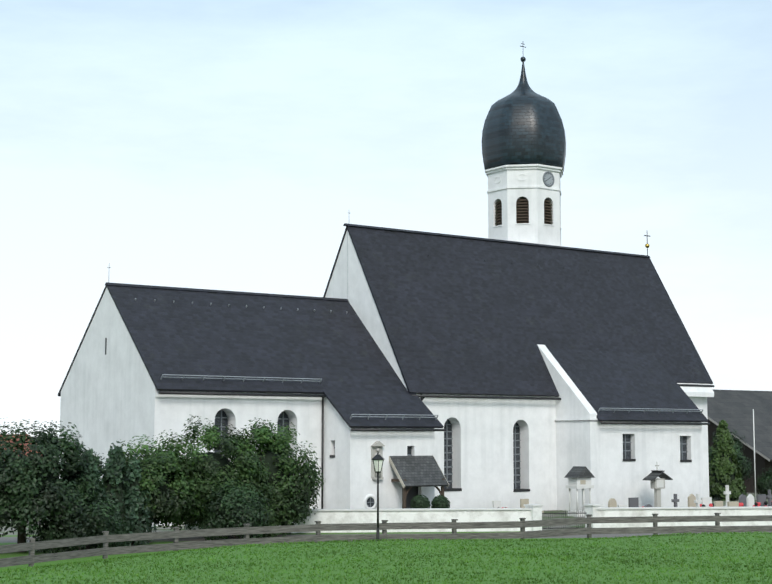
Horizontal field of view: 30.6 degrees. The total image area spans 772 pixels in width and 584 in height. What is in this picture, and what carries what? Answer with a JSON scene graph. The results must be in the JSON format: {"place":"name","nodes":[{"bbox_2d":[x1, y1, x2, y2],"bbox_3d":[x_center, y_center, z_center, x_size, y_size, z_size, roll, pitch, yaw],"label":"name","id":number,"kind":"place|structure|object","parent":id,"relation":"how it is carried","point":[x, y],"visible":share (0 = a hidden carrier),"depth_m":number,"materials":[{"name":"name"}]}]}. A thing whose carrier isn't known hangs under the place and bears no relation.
{"place":"outdoors","nodes":[
{"label":"outdoors","id":0,"kind":"place"},
{"bbox_2d":[1,434,39,455],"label":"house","id":1,"kind":"structure","parent":0,"point":[25,444],"depth_m":104.03,"materials":[{"name":"brown paint"}]},
{"bbox_2d":[58,43,713,526],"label":"church","id":2,"kind":"structure","parent":0,"point":[516,355],"depth_m":84.40,"materials":[{"name":"paint"}]},
{"bbox_2d":[0,438,771,583],"bbox_3d":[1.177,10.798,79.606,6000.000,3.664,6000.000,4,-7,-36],"label":"ground","id":3,"kind":"structure","parent":0,"point":[9,538],"depth_m":37.38,"materials":[{"name":"green plant"}]},
{"bbox_2d":[0,418,104,551],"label":"dark tree","id":4,"kind":"object","parent":3,"relation":"on","point":[34,488],"visible":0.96,"depth_m":53.47,"materials":[{"name":"green plant"}]},
{"bbox_2d":[24,492,130,552],"bbox_3d":[-11.871,8.985,54.395,3.945,2.629,3.531,1,-6,-5],"label":"shrub","id":5,"kind":"object","parent":3,"relation":"on","point":[98,521],"visible":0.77,"depth_m":53.76,"materials":[{"name":"green plant"}]},
{"bbox_2d":[43,453,132,522],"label":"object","id":6,"kind":"object","parent":3,"relation":"on","point":[100,466],"visible":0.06,"depth_m":57.34,"materials":[{"name":"green plant"}]},
{"bbox_2d":[77,448,107,548],"bbox_3d":[-11.938,8.341,56.546,2.000,4.170,1.805,-1,-6,6],"label":"thuja","id":7,"kind":"object","parent":3,"relation":"on","point":[92,462],"visible":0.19,"depth_m":56.49,"materials":[{"name":"green plant"}]},
{"bbox_2d":[90,441,136,548],"bbox_3d":[-11.113,8.312,57.434,2.134,4.485,2.134,4,-7,-36],"label":"thuja","id":8,"kind":"object","parent":3,"relation":"on","point":[115,465],"visible":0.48,"depth_m":57.21,"materials":[{"name":"green plant"}]},
{"bbox_2d":[121,453,155,545],"bbox_3d":[-10.478,8.598,58.167,1.890,3.909,2.063,4,-7,-36],"label":"thuja","id":9,"kind":"object","parent":3,"relation":"on","point":[139,521],"visible":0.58,"depth_m":57.92,"materials":[{"name":"green plant"}]},
{"bbox_2d":[102,434,211,542],"bbox_3d":[-9.823,8.427,60.252,5.005,4.667,4.248,4,-7,-36],"label":"medium bush","id":10,"kind":"object","parent":3,"relation":"on","point":[166,484],"visible":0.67,"depth_m":59.39,"materials":[{"name":"green plant"}]},
{"bbox_2d":[195,479,274,540],"bbox_3d":[-6.559,9.364,60.083,3.210,2.798,3.174,-1,-6,13],"label":"shrub","id":11,"kind":"object","parent":3,"relation":"on","point":[234,512],"visible":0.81,"depth_m":59.64,"materials":[{"name":"green plant"}]},
{"bbox_2d":[153,416,325,538],"bbox_3d":[-6.645,8.443,63.786,8.868,5.620,5.774,4,-7,-36],"label":"bush","id":12,"kind":"object","parent":3,"relation":"on","point":[267,465],"visible":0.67,"depth_m":63.00,"materials":[{"name":"green plant"}]},
{"bbox_2d":[372,452,383,540],"bbox_3d":[-0.314,8.223,55.042,0.522,3.920,0.522,4,-7,-36],"label":"street lamp","id":13,"kind":"object","parent":3,"relation":"on","point":[377,459],"visible":0.92,"depth_m":55.04,"materials":[{"name":"grey metal"}]},
{"bbox_2d":[0,531,771,583],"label":"grass tufts","id":14,"kind":"object","parent":3,"relation":"on","point":[638,560],"visible":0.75,"depth_m":36.31,"materials":[{"name":"green plant"}]},
{"bbox_2d":[0,513,771,566],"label":"wooden fence","id":15,"kind":"object","parent":3,"relation":"on","point":[31,546],"visible":0.83,"depth_m":55.81,"materials":[{"name":"grey wood"}]},
{"bbox_2d":[410,495,430,507],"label":"topiary","id":16,"kind":"object","parent":3,"relation":"on","point":[419,501],"visible":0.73,"depth_m":72.70,"materials":[{"name":"green plant"}]},
{"bbox_2d":[431,495,449,507],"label":"topiary","id":17,"kind":"object","parent":3,"relation":"on","point":[440,501],"visible":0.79,"depth_m":73.11,"materials":[{"name":"green plant"}]},
{"bbox_2d":[185,504,771,532],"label":"churchyard wall","id":18,"kind":"structure","parent":3,"relation":"on","point":[529,512],"depth_m":66.79,"materials":[{"name":"grey paint"}]},
{"bbox_2d":[542,510,586,528],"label":"iron gate","id":19,"kind":"structure","parent":18,"relation":"attached to","point":[565,513],"depth_m":67.33,"materials":[{"name":"grey metal"}]},
{"bbox_2d":[493,501,506,507],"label":"grave","id":20,"kind":"object","parent":3,"relation":"on","point":[496,504],"visible":0.27,"depth_m":81.81,"materials":[{"name":"grey stone"}]},
{"bbox_2d":[520,499,543,512],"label":"grave","id":21,"kind":"object","parent":3,"relation":"on","point":[523,501],"visible":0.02,"depth_m":83.03,"materials":[{"name":"beige stone"}]},
{"bbox_2d":[564,466,594,516],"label":"grave shrine","id":22,"kind":"object","parent":3,"relation":"on","point":[579,477],"visible":0.92,"depth_m":79.45,"materials":[{"name":"white stone"}]},
{"bbox_2d":[608,498,616,506],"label":"grave","id":23,"kind":"object","parent":3,"relation":"on","point":[612,502],"visible":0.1,"depth_m":81.60,"materials":[{"name":"beige stone"}]},
{"bbox_2d":[628,497,643,506],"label":"grave","id":24,"kind":"object","parent":3,"relation":"on","point":[633,502],"visible":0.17,"depth_m":82.60,"materials":[{"name":"grey stone"}]},
{"bbox_2d":[643,465,672,506],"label":"shrine","id":25,"kind":"object","parent":3,"relation":"on","point":[657,484],"visible":0.94,"depth_m":84.67,"materials":[{"name":"white paint"}]},
{"bbox_2d":[671,494,678,506],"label":"grave","id":26,"kind":"object","parent":3,"relation":"on","point":[675,500],"visible":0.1,"depth_m":80.41,"materials":[{"name":"grey stone"}]},
{"bbox_2d":[688,494,705,506],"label":"grave","id":27,"kind":"object","parent":3,"relation":"on","point":[691,499],"visible":0.38,"depth_m":85.47,"materials":[{"name":"beige stone"}]},
{"bbox_2d":[694,494,701,506],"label":"grave","id":28,"kind":"object","parent":3,"relation":"on","point":[697,501],"visible":0.17,"depth_m":78.02,"materials":[{"name":"grey stone"}]},
{"bbox_2d":[701,497,713,506],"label":"grave","id":29,"kind":"object","parent":3,"relation":"on","point":[706,501],"visible":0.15,"depth_m":86.25,"materials":[{"name":"grey stone"}]},
{"bbox_2d":[714,501,722,506],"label":"grave","id":30,"kind":"object","parent":3,"relation":"on","point":[718,503],"visible":0.1,"depth_m":82.46,"materials":[{"name":"beige stone"}]},
{"bbox_2d":[709,420,747,500],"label":"thuja","id":31,"kind":"object","parent":3,"relation":"on","point":[725,468],"visible":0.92,"depth_m":99.08,"materials":[{"name":"green plant"}]},
{"bbox_2d":[708,428,753,482],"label":"tree","id":32,"kind":"object","parent":3,"relation":"on","point":[744,465],"visible":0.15,"depth_m":103.39,"materials":[{"name":"green plant"}]},
{"bbox_2d":[727,501,738,506],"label":"grave","id":33,"kind":"object","parent":3,"relation":"on","point":[733,504],"visible":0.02,"depth_m":79.67,"materials":[{"name":"beige stone"}]},
{"bbox_2d":[723,485,743,506],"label":"grave","id":34,"kind":"object","parent":3,"relation":"on","point":[727,492],"visible":0.58,"depth_m":87.44,"materials":[{"name":"grey stone"}]},
{"bbox_2d":[739,494,760,506],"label":"grave","id":35,"kind":"object","parent":3,"relation":"on","point":[743,498],"visible":0.46,"depth_m":88.21,"materials":[{"name":"grey stone"}]},
{"bbox_2d":[753,409,755,499],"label":"flagpole","id":36,"kind":"object","parent":3,"relation":"on","point":[754,455],"visible":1,"depth_m":100.54,"materials":[{"name":"white metal"}]},
{"bbox_2d":[747,494,765,506],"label":"grave","id":37,"kind":"object","parent":3,"relation":"on","point":[750,500],"visible":0.35,"depth_m":84.12,"materials":[{"name":"grey stone"}]},
{"bbox_2d":[751,468,771,494],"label":"shrub","id":38,"kind":"object","parent":3,"relation":"on","point":[764,485],"visible":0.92,"depth_m":101.92,"materials":[{"name":"green plant"}]},
{"bbox_2d":[756,494,771,505],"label":"grave","id":39,"kind":"object","parent":3,"relation":"on","point":[761,498],"visible":0.46,"depth_m":89.20,"materials":[{"name":"grey stone"}]},
{"bbox_2d":[766,490,771,505],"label":"grave","id":40,"kind":"object","parent":3,"relation":"on","point":[769,496],"visible":0.62,"depth_m":85.22,"materials":[{"name":"grey stone"}]},
{"bbox_2d":[0,0,771,437],"label":"sky","id":41,"kind":"structure","parent":0,"point":[227,145],"materials":[{"name":"white"}]},
{"bbox_2d":[707,389,771,492],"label":"farm barn","id":42,"kind":"structure","parent":0,"point":[733,409],"depth_m":116.14,"materials":[{"name":"grey wood"}]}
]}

